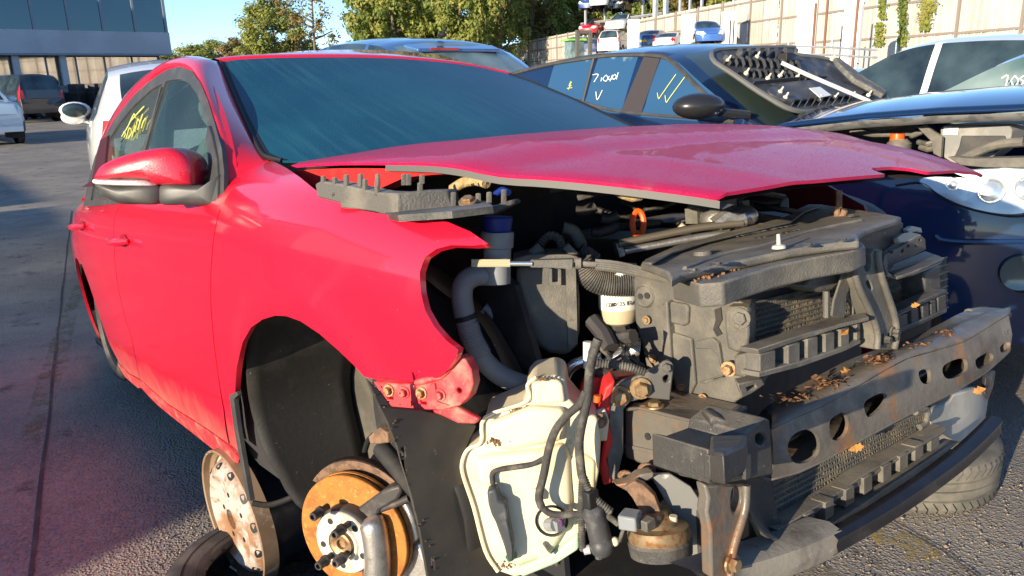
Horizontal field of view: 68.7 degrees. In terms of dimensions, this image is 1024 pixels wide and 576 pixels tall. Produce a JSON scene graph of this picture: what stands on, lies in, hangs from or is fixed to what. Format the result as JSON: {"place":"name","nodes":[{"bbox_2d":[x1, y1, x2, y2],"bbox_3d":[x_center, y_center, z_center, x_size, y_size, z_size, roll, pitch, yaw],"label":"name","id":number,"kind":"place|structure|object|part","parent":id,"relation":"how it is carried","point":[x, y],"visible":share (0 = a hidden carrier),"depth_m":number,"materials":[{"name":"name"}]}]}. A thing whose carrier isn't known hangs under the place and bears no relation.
{"place":"outdoors","nodes":[
{"label":"outdoors","id":0,"kind":"place"},
{"bbox_2d":[0,67,1023,575],"bbox_3d":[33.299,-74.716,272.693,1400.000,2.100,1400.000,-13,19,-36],"label":"ground","id":1,"kind":"structure","parent":0,"point":[124,459],"depth_m":3.10,"materials":[{"name":"grey asphalt"}]},
{"bbox_2d":[0,91,25,142],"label":"pale suv","id":2,"kind":"object","parent":1,"relation":"on","point":[12,123],"visible":1,"depth_m":19.69,"materials":[{"name":"blue paint"}]},
{"bbox_2d":[0,74,65,120],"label":"dark suv","id":3,"kind":"object","parent":1,"relation":"on","point":[36,93],"visible":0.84,"depth_m":28.69,"materials":[{"name":"black paint"}]},
{"bbox_3d":[-19.623,-7.849,28.813,0.830,0.594,0.302,8,18,31],"label":"side window","id":4,"kind":"part","parent":3,"relation":"part of","materials":[{"name":"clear glass"}]},
{"bbox_3d":[-18.943,-7.759,28.403,0.630,0.568,0.287,8,18,31],"label":"side window","id":5,"kind":"part","parent":3,"relation":"part of","materials":[{"name":"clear glass"}]},
{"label":"rear window","id":6,"kind":"part","parent":3,"relation":"part of","materials":[{"name":"black glass"}]},
{"bbox_2d":[28,85,67,118],"bbox_3d":[-20.339,-8.596,34.428,2.136,1.436,4.500,12,20,40],"label":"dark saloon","id":7,"kind":"object","parent":1,"relation":"on","point":[64,88],"visible":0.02,"depth_m":33.51,"materials":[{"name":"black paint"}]},
{"bbox_2d":[60,86,67,91],"bbox_3d":[-20.166,-8.790,33.434,0.202,0.419,0.790,12,20,40],"label":"side window","id":8,"kind":"structure","parent":7,"relation":"in","point":[64,88],"depth_m":33.58,"materials":[{"name":"glass"}]},
{"bbox_2d":[28,211,71,575],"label":"tar joint","id":9,"kind":"object","parent":1,"relation":"on","point":[36,524],"visible":0.96,"depth_m":3.06,"materials":[{"name":"black asphalt"}]},
{"bbox_2d":[26,285,77,437],"bbox_3d":[-2.758,0.301,4.602,0.120,0.001,3.194,-9,17,-25],"label":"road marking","id":10,"kind":"object","parent":1,"relation":"on","point":[34,422],"visible":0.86,"depth_m":3.96,"materials":[{"name":"paint"}]},
{"bbox_2d":[63,84,90,118],"bbox_3d":[-18.222,-7.834,31.440,1.000,1.425,1.200,-1,15,3],"label":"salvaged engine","id":11,"kind":"object","parent":1,"relation":"on","point":[76,93],"visible":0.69,"depth_m":31.05,"materials":[{"name":"metal"}]},
{"bbox_2d":[0,0,172,84],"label":"office building","id":12,"kind":"structure","parent":1,"relation":"on","point":[62,42],"depth_m":37.20,"materials":[{"name":"grey"}]},
{"bbox_2d":[0,56,13,75],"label":"showroom window","id":13,"kind":"structure","parent":12,"relation":"in","point":[6,68],"depth_m":35.90,"materials":[{"name":"grey"}]},
{"bbox_2d":[0,0,32,28],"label":"upper window","id":14,"kind":"structure","parent":12,"relation":"in","point":[14,14],"depth_m":35.24,"materials":[{"name":"blue glass"}]},
{"bbox_2d":[18,56,46,74],"bbox_3d":[-23.474,-9.795,36.854,1.245,3.100,0.030,-15,20,-40],"label":"showroom window","id":15,"kind":"structure","parent":12,"relation":"in","point":[28,64],"depth_m":36.60,"materials":[{"name":"grey glass"}]},
{"bbox_2d":[30,0,67,29],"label":"upper window","id":16,"kind":"structure","parent":12,"relation":"in","point":[47,14],"depth_m":36.14,"materials":[{"name":"blue glass"}]},
{"bbox_2d":[46,56,78,84],"bbox_3d":[-22.479,-10.050,37.691,1.245,3.100,0.030,-14,20,-39],"label":"showroom window","id":17,"kind":"structure","parent":12,"relation":"in","point":[53,64],"depth_m":37.41,"materials":[{"name":"grey glass"}]},
{"bbox_2d":[66,0,101,30],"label":"upper window","id":18,"kind":"structure","parent":12,"relation":"in","point":[84,15],"depth_m":37.09,"materials":[{"name":"blue glass"}]},
{"bbox_2d":[76,56,105,83],"bbox_3d":[-21.484,-10.305,38.528,1.245,3.100,0.030,-14,20,-39],"label":"showroom window","id":19,"kind":"structure","parent":12,"relation":"in","point":[91,69],"depth_m":38.26,"materials":[{"name":"grey"}]},
{"bbox_2d":[100,0,134,31],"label":"upper window","id":20,"kind":"structure","parent":12,"relation":"in","point":[117,14],"depth_m":38.03,"materials":[{"name":"blue glass"}]},
{"bbox_2d":[105,56,130,68],"bbox_3d":[-20.489,-10.560,39.365,1.245,3.100,0.030,-14,20,-39],"label":"showroom window","id":21,"kind":"structure","parent":12,"relation":"in","point":[111,61],"depth_m":38.95,"materials":[{"name":"grey glass"}]},
{"bbox_2d":[132,56,156,62],"bbox_3d":[-19.494,-10.815,40.202,1.245,3.100,0.030,-15,20,-40],"label":"showroom window","id":22,"kind":"structure","parent":12,"relation":"in","point":[135,58],"depth_m":39.76,"materials":[{"name":"grey glass"}]},
{"bbox_2d":[132,0,164,31],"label":"upper window","id":23,"kind":"structure","parent":12,"relation":"in","point":[148,13],"depth_m":38.98,"materials":[{"name":"blue glass"}]},
{"bbox_2d":[87,83,98,114],"bbox_3d":[-17.646,-7.983,31.928,1.000,1.425,1.200,4,16,20],"label":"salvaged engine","id":24,"kind":"object","parent":1,"relation":"on","point":[93,88],"visible":0.21,"depth_m":31.51,"materials":[{"name":"metal"}]},
{"bbox_2d":[59,59,169,168],"bbox_3d":[-3.144,-1.435,7.301,2.135,1.480,4.120,-10,17,-28],"label":"white hatchback","id":25,"kind":"object","parent":1,"relation":"on","point":[119,82],"visible":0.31,"depth_m":5.64,"materials":[{"name":"white paint"}]},
{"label":"side window","id":26,"kind":"part","parent":25,"relation":"part of","materials":[{"name":"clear glass"}]},
{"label":"side window","id":27,"kind":"part","parent":25,"relation":"part of","materials":[{"name":"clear glass"}]},
{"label":"side window","id":28,"kind":"part","parent":25,"relation":"part of","materials":[{"name":"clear glass"}]},
{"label":"rear window","id":29,"kind":"part","parent":25,"relation":"part of","materials":[{"name":"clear glass"}]},
{"bbox_2d":[159,42,217,59],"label":"tree","id":30,"kind":"object","parent":1,"relation":"on","point":[193,50],"visible":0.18,"depth_m":118.32,"materials":[{"name":"green plant"}]},
{"bbox_2d":[190,37,229,57],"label":"tree","id":31,"kind":"object","parent":1,"relation":"on","point":[210,43],"visible":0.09,"depth_m":125.90,"materials":[{"name":"green plant"}]},
{"bbox_2d":[211,36,252,56],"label":"tree","id":32,"kind":"object","parent":1,"relation":"on","point":[232,42],"visible":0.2,"depth_m":115.25,"materials":[{"name":"green plant"}]},
{"bbox_2d":[165,527,315,575],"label":"flat tyre","id":33,"kind":"object","parent":1,"relation":"on","point":[204,555],"visible":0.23,"depth_m":2.17,"materials":[{"name":"rubber"}]},
{"bbox_2d":[202,448,310,575],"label":"propped wheel","id":34,"kind":"object","parent":33,"relation":"on","point":[268,541],"visible":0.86,"depth_m":2.09,"materials":[{"name":"metal"}]},
{"bbox_2d":[232,0,317,55],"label":"tree","id":35,"kind":"object","parent":1,"relation":"on","point":[264,17],"visible":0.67,"depth_m":89.06,"materials":[{"name":"green plant"}]},
{"bbox_2d":[278,36,320,52],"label":"tree","id":36,"kind":"object","parent":1,"relation":"on","point":[298,46],"visible":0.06,"depth_m":98.73,"materials":[{"name":"green plant"}]},
{"bbox_2d":[272,0,345,49],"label":"tree","id":37,"kind":"object","parent":1,"relation":"on","point":[301,22],"visible":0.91,"depth_m":84.87,"materials":[{"name":"green plant"}]},
{"bbox_2d":[341,0,402,40],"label":"tree","id":38,"kind":"object","parent":1,"relation":"on","point":[356,37],"visible":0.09,"depth_m":81.75,"materials":[{"name":"green plant"}]},
{"bbox_2d":[344,0,437,39],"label":"tree","id":39,"kind":"object","parent":1,"relation":"on","point":[370,18],"visible":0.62,"depth_m":73.68,"materials":[{"name":"green plant"}]},
{"bbox_2d":[321,27,528,72],"bbox_3d":[-1.499,-1.993,8.335,2.133,1.528,4.120,-13,19,-36],"label":"blue hatchback","id":40,"kind":"object","parent":1,"relation":"on","point":[491,56],"visible":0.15,"depth_m":7.01,"materials":[{"name":"blue paint"}]},
{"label":"side window","id":41,"kind":"part","parent":40,"relation":"part of","materials":[{"name":"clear glass"}]},
{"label":"side window","id":42,"kind":"part","parent":40,"relation":"part of","materials":[{"name":"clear glass"}]},
{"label":"rear window","id":43,"kind":"part","parent":40,"relation":"part of","materials":[{"name":"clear glass"}]},
{"bbox_2d":[398,0,469,38],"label":"tree","id":44,"kind":"object","parent":1,"relation":"on","point":[435,35],"visible":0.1,"depth_m":79.33,"materials":[{"name":"green plant"}]},
{"bbox_2d":[421,0,504,45],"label":"tree","id":45,"kind":"object","parent":1,"relation":"on","point":[456,29],"visible":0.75,"depth_m":71.36,"materials":[{"name":"green plant"}]},
{"bbox_2d":[453,0,506,46],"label":"tree","id":46,"kind":"object","parent":1,"relation":"on","point":[502,1],"visible":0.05,"depth_m":92.33,"materials":[{"name":"green plant"}]},
{"bbox_2d":[469,0,531,58],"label":"tree","id":47,"kind":"object","parent":1,"relation":"on","point":[501,30],"visible":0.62,"depth_m":78.14,"materials":[{"name":"green plant"}]},
{"bbox_2d":[3,435,1023,575],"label":"grit","id":48,"kind":"object","parent":1,"relation":"on","point":[944,546],"visible":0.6,"depth_m":2.38,"materials":[{"name":"gravel"}]},
{"bbox_2d":[502,0,558,63],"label":"tree","id":49,"kind":"object","parent":1,"relation":"on","point":[535,33],"visible":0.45,"depth_m":84.18,"materials":[{"name":"green plant"}]},
{"bbox_2d":[68,50,1011,575],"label":"stripped hatchback","id":50,"kind":"object","parent":1,"relation":"on","point":[382,312],"visible":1,"depth_m":1.33,"materials":[{"name":"red paint"}]},
{"bbox_3d":[-1.599,-0.028,3.061,0.171,0.737,0.946,-13,12,-36],"label":"rear door","id":51,"kind":"part","parent":50,"relation":"part of","materials":[{"name":"red paint"}]},
{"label":"side window","id":52,"kind":"part","parent":50,"relation":"part of","materials":[{"name":"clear glass"}]},
{"bbox_3d":[-1.222,-0.505,2.532,0.197,0.457,1.986,-13,12,-36],"label":"window frame","id":53,"kind":"part","parent":50,"relation":"part of","materials":[{"name":"metal"}]},
{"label":"side window","id":54,"kind":"part","parent":50,"relation":"part of","materials":[{"name":"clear glass"}]},
{"bbox_3d":[-1.034,0.059,2.280,0.101,0.713,1.321,-13,12,-36],"label":"front door","id":55,"kind":"part","parent":50,"relation":"part of","materials":[{"name":"red paint"}]},
{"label":"rear window","id":56,"kind":"part","parent":50,"relation":"part of","materials":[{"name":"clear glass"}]},
{"bbox_2d":[840,329,847,335],"bbox_3d":[0.512,0.067,1.155,0.012,0.011,0.027,3,16,15],"label":"dry leaf","id":57,"kind":"object","parent":50,"relation":"attached to","point":[845,332],"visible":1,"depth_m":1.15,"materials":[{"name":"orange plant"}]},
{"bbox_2d":[840,367,850,373],"bbox_3d":[0.524,0.133,1.174,0.039,0.012,0.020,-4,15,-9],"label":"dry leaf","id":58,"kind":"object","parent":50,"relation":"on","point":[845,370],"visible":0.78,"depth_m":1.18,"materials":[{"name":"orange plant"}]},
{"bbox_2d":[849,443,868,452],"bbox_3d":[0.551,0.254,1.190,0.034,0.020,0.003,-2,15,-3],"label":"dry leaf","id":59,"kind":"object","parent":50,"relation":"attached to","point":[856,448],"visible":0.88,"depth_m":1.19,"materials":[{"name":"orange plant"}]},
{"bbox_2d":[909,302,919,307],"bbox_3d":[0.699,0.030,1.302,0.009,0.010,0.019,-13,12,-36],"label":"dry leaf","id":60,"kind":"object","parent":50,"relation":"attached to","point":[915,304],"visible":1,"depth_m":1.30,"materials":[{"name":"orange plant"}]},
{"bbox_2d":[973,386,985,394],"bbox_3d":[0.956,0.212,1.538,0.028,0.019,0.011,12,20,41],"label":"dry leaf","id":61,"kind":"object","parent":50,"relation":"attached to","point":[978,389],"visible":1,"depth_m":1.54,"materials":[{"name":"orange plant"}]},
{"bbox_2d":[519,0,587,60],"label":"tree","id":62,"kind":"object","parent":1,"relation":"on","point":[558,20],"visible":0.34,"depth_m":85.66,"materials":[{"name":"green plant"}]},
{"bbox_2d":[560,30,591,58],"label":"waste bin","id":63,"kind":"object","parent":1,"relation":"on","point":[574,47],"visible":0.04,"depth_m":41.31,"materials":[{"name":"grey plastic"}]},
{"bbox_2d":[558,0,608,36],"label":"tree","id":64,"kind":"object","parent":1,"relation":"on","point":[594,15],"visible":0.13,"depth_m":87.44,"materials":[{"name":"green plant"}]},
{"bbox_2d":[598,0,661,25],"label":"tree","id":65,"kind":"object","parent":1,"relation":"on","point":[609,15],"visible":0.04,"depth_m":84.15,"materials":[{"name":"green plant"}]},
{"bbox_2d":[626,0,704,30],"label":"tree","id":66,"kind":"object","parent":1,"relation":"on","point":[660,3],"visible":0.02,"depth_m":79.25,"materials":[{"name":"green plant"}]},
{"bbox_2d":[660,0,708,23],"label":"tree","id":67,"kind":"object","parent":1,"relation":"on","point":[674,5],"visible":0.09,"depth_m":73.41,"materials":[{"name":"green plant"}]},
{"bbox_2d":[581,0,791,43],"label":"steel rack","id":68,"kind":"object","parent":1,"relation":"on","point":[655,8],"visible":0.06,"depth_m":57.06,"materials":[{"name":"white metal"}]},
{"bbox_2d":[564,36,587,54],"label":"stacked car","id":69,"kind":"object","parent":68,"relation":"on","point":[574,38],"visible":0.19,"depth_m":58.38,"materials":[{"name":"paint"}]},
{"bbox_2d":[579,19,603,35],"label":"stacked car","id":70,"kind":"object","parent":68,"relation":"on","point":[594,27],"visible":0.62,"depth_m":64.33,"materials":[{"name":"red paint"}]},
{"bbox_2d":[578,0,607,13],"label":"stacked car","id":71,"kind":"object","parent":68,"relation":"on","point":[582,4],"visible":0.58,"depth_m":64.27,"materials":[{"name":"blue paint"}]},
{"bbox_2d":[589,0,618,10],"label":"stacked car","id":72,"kind":"object","parent":68,"relation":"on","point":[602,3],"visible":0.73,"depth_m":62.23,"materials":[{"name":"grey paint"}]},
{"bbox_2d":[597,30,626,52],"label":"stacked car","id":73,"kind":"object","parent":68,"relation":"on","point":[611,40],"visible":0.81,"depth_m":53.95,"materials":[{"name":"grey paint"}]},
{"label":"rear window","id":74,"kind":"part","parent":73,"relation":"part of","materials":[{"name":"grey glass"}]},
{"bbox_2d":[604,0,631,13],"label":"stacked car","id":75,"kind":"object","parent":68,"relation":"on","point":[623,6],"visible":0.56,"depth_m":63.58,"materials":[{"name":"grey paint"}]},
{"bbox_2d":[605,14,636,30],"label":"stacked car","id":76,"kind":"object","parent":68,"relation":"on","point":[614,22],"visible":0.74,"depth_m":60.29,"materials":[{"name":"white paint"}]},
{"bbox_2d":[618,0,648,3],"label":"stacked car","id":77,"kind":"object","parent":68,"relation":"on","point":[633,1],"visible":1,"depth_m":63.05,"materials":[{"name":"grey paint"}]},
{"bbox_2d":[639,30,668,46],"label":"stacked car","id":78,"kind":"object","parent":68,"relation":"on","point":[647,37],"visible":0.41,"depth_m":51.97,"materials":[{"name":"blue paint"}]},
{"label":"rear window","id":79,"kind":"part","parent":78,"relation":"part of","materials":[{"name":"blue glass"}]},
{"bbox_2d":[652,32,680,45],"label":"stacked car","id":80,"kind":"object","parent":68,"relation":"on","point":[671,37],"visible":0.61,"depth_m":51.05,"materials":[{"name":"grey paint"}]},
{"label":"rear window","id":81,"kind":"part","parent":80,"relation":"part of","materials":[{"name":"grey glass"}]},
{"bbox_2d":[689,21,724,43],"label":"stacked car","id":82,"kind":"object","parent":68,"relation":"on","point":[707,31],"visible":0.83,"depth_m":44.29,"materials":[{"name":"blue paint"}]},
{"bbox_2d":[680,14,695,43],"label":"lift column","id":83,"kind":"structure","parent":1,"relation":"on","point":[688,21],"depth_m":45.97,"materials":[{"name":"white metal"}]},
{"bbox_2d":[720,11,737,43],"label":"lift column","id":84,"kind":"structure","parent":1,"relation":"on","point":[729,19],"depth_m":44.00,"materials":[{"name":"white metal"}]},
{"bbox_2d":[706,0,783,43],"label":"tree","id":85,"kind":"object","parent":1,"relation":"on","point":[711,2],"visible":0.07,"depth_m":63.65,"materials":[{"name":"green plant"}]},
{"bbox_2d":[502,0,1023,67],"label":"acoustic fence","id":86,"kind":"object","parent":1,"relation":"on","point":[541,48],"visible":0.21,"depth_m":38.51,"materials":[{"name":"beige concrete"}]},
{"bbox_2d":[872,0,942,47],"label":"ivy","id":87,"kind":"object","parent":86,"relation":"attached to","point":[926,6],"visible":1,"depth_m":34.31,"materials":[{"name":"green plant"}]},
{"bbox_2d":[512,43,1023,345],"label":"dark hatchback","id":88,"kind":"object","parent":1,"relation":"on","point":[971,227],"visible":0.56,"depth_m":3.14,"materials":[{"name":"blue paint"}]},
{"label":"side window","id":89,"kind":"part","parent":88,"relation":"part of","materials":[{"name":"blue glass"}]},
{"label":"side window","id":90,"kind":"part","parent":88,"relation":"part of","materials":[{"name":"blue glass"}]},
{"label":"side window","id":91,"kind":"part","parent":88,"relation":"part of","materials":[{"name":"blue glass"}]},
{"bbox_2d":[709,45,887,113],"bbox_3d":[1.573,-1.148,4.073,1.168,0.360,0.511,-13,19,-36],"label":"plastic tray","id":92,"kind":"object","parent":88,"relation":"on","point":[761,71],"visible":0.88,"depth_m":3.95,"materials":[{"name":"grey plastic"}]},
{"bbox_2d":[780,61,869,100],"bbox_3d":[1.676,-1.099,3.994,0.484,0.231,0.045,-1,15,4],"label":"plastic rod","id":93,"kind":"object","parent":92,"relation":"on","point":[822,81],"visible":0.86,"depth_m":3.98,"materials":[{"name":"white plastic"}]},
{"bbox_2d":[833,58,886,97],"bbox_3d":[1.955,-1.194,4.245,0.163,0.230,0.324,-13,19,-36],"label":"foam strip","id":94,"kind":"object","parent":92,"relation":"on","point":[851,74],"visible":1,"depth_m":4.21,"materials":[{"name":"grey plastic"}]},
{"bbox_2d":[795,0,817,53],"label":"lift column","id":95,"kind":"structure","parent":1,"relation":"on","point":[804,23],"depth_m":33.22,"materials":[{"name":"white metal"}]},
{"bbox_2d":[811,3,816,52],"bbox_3d":[12.641,-9.894,31.517,0.100,3.941,0.087,-13,19,-36],"label":"steel post","id":96,"kind":"object","parent":1,"relation":"on","point":[814,25],"visible":0.5,"depth_m":31.21,"materials":[{"name":"brown metal"}]},
{"bbox_2d":[822,0,828,56],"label":"steel post","id":97,"kind":"object","parent":1,"relation":"on","point":[826,20],"visible":0.46,"depth_m":31.43,"materials":[{"name":"brown metal"}]},
{"bbox_2d":[830,24,833,57],"bbox_3d":[12.057,-8.409,28.396,0.060,3.016,0.052,-13,19,-36],"label":"steel post","id":98,"kind":"object","parent":1,"relation":"on","point":[832,36],"visible":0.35,"depth_m":28.08,"materials":[{"name":"white metal"}]},
{"bbox_2d":[787,42,877,63],"bbox_3d":[8.334,-6.265,19.959,1.761,0.624,4.084,-10,17,-27],"label":"tube railing","id":99,"kind":"object","parent":1,"relation":"on","point":[857,56],"visible":0.69,"depth_m":19.91,"materials":[{"name":"metal"}]},
{"bbox_2d":[840,0,864,67],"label":"white gantry","id":100,"kind":"object","parent":1,"relation":"on","point":[849,23],"visible":0.43,"depth_m":30.14,"materials":[{"name":"white metal"}]},
{"bbox_2d":[851,0,859,67],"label":"steel post","id":101,"kind":"object","parent":1,"relation":"on","point":[855,31],"visible":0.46,"depth_m":29.47,"materials":[{"name":"brown"}]},
{"bbox_2d":[853,68,865,71],"bbox_3d":[4.333,-2.437,10.855,2.136,1.436,4.500,-13,19,-36],"label":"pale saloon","id":102,"kind":"object","parent":1,"relation":"on","point":[858,69],"depth_m":9.95,"materials":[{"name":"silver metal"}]},
{"bbox_2d":[870,528,939,559],"bbox_3d":[1.227,0.789,2.411,0.165,0.001,0.495,-4,15,-8],"label":"road marking","id":103,"kind":"object","parent":1,"relation":"on","point":[878,540],"visible":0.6,"depth_m":2.37,"materials":[{"name":"paint"}]},
{"bbox_2d":[891,522,977,575],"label":"asphalt crack","id":104,"kind":"object","parent":1,"relation":"on","point":[936,547],"visible":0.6,"depth_m":2.33,"materials":[{"name":"grey asphalt"}]},
{"bbox_2d":[859,33,1023,97],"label":"white hatchback","id":105,"kind":"object","parent":1,"relation":"on","point":[938,65],"visible":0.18,"depth_m":6.63,"materials":[{"name":"white paint"}]},
{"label":"side window","id":106,"kind":"part","parent":105,"relation":"part of","materials":[{"name":"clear glass"}]},
{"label":"side window","id":107,"kind":"part","parent":105,"relation":"part of","materials":[{"name":"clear glass"}]},
{"bbox_2d":[908,436,1005,513],"bbox_3d":[1.432,0.583,2.776,0.654,0.212,0.657,-13,19,-36],"label":"worn tyre","id":108,"kind":"object","parent":1,"relation":"on","point":[975,484],"visible":0.23,"depth_m":2.48,"materials":[{"name":"rubber"}]},
{"bbox_2d":[919,372,967,448],"bbox_3d":[1.371,0.430,2.701,0.160,0.540,0.540,-35,31,-28],"label":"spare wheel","id":109,"kind":"object","parent":108,"relation":"on","point":[942,436],"depth_m":2.47,"materials":[{"name":"metal"}]},
{"bbox_2d":[920,54,1023,125],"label":"blue hatchback","id":110,"kind":"object","parent":1,"relation":"on","point":[1010,72],"visible":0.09,"depth_m":4.68,"materials":[{"name":"blue paint"}]},
{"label":"side window","id":111,"kind":"part","parent":110,"relation":"part of","materials":[{"name":"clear glass"}]},
{"bbox_2d":[164,0,1018,66],"label":"sky","id":112,"kind":"structure","parent":0,"point":[188,21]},
{"bbox_2d":[584,38,608,54],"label":"stacked car","id":113,"kind":"object","parent":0,"point":[594,45],"visible":0.15,"depth_m":56.04,"materials":[{"name":"blue paint"}]},
{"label":"rear window","id":114,"kind":"part","parent":113,"relation":"part of","materials":[{"name":"blue glass"}]},
{"bbox_2d":[627,19,639,48],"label":"lift column","id":115,"kind":"structure","parent":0,"point":[633,29],"depth_m":50.02,"materials":[{"name":"white metal"}]}
]}

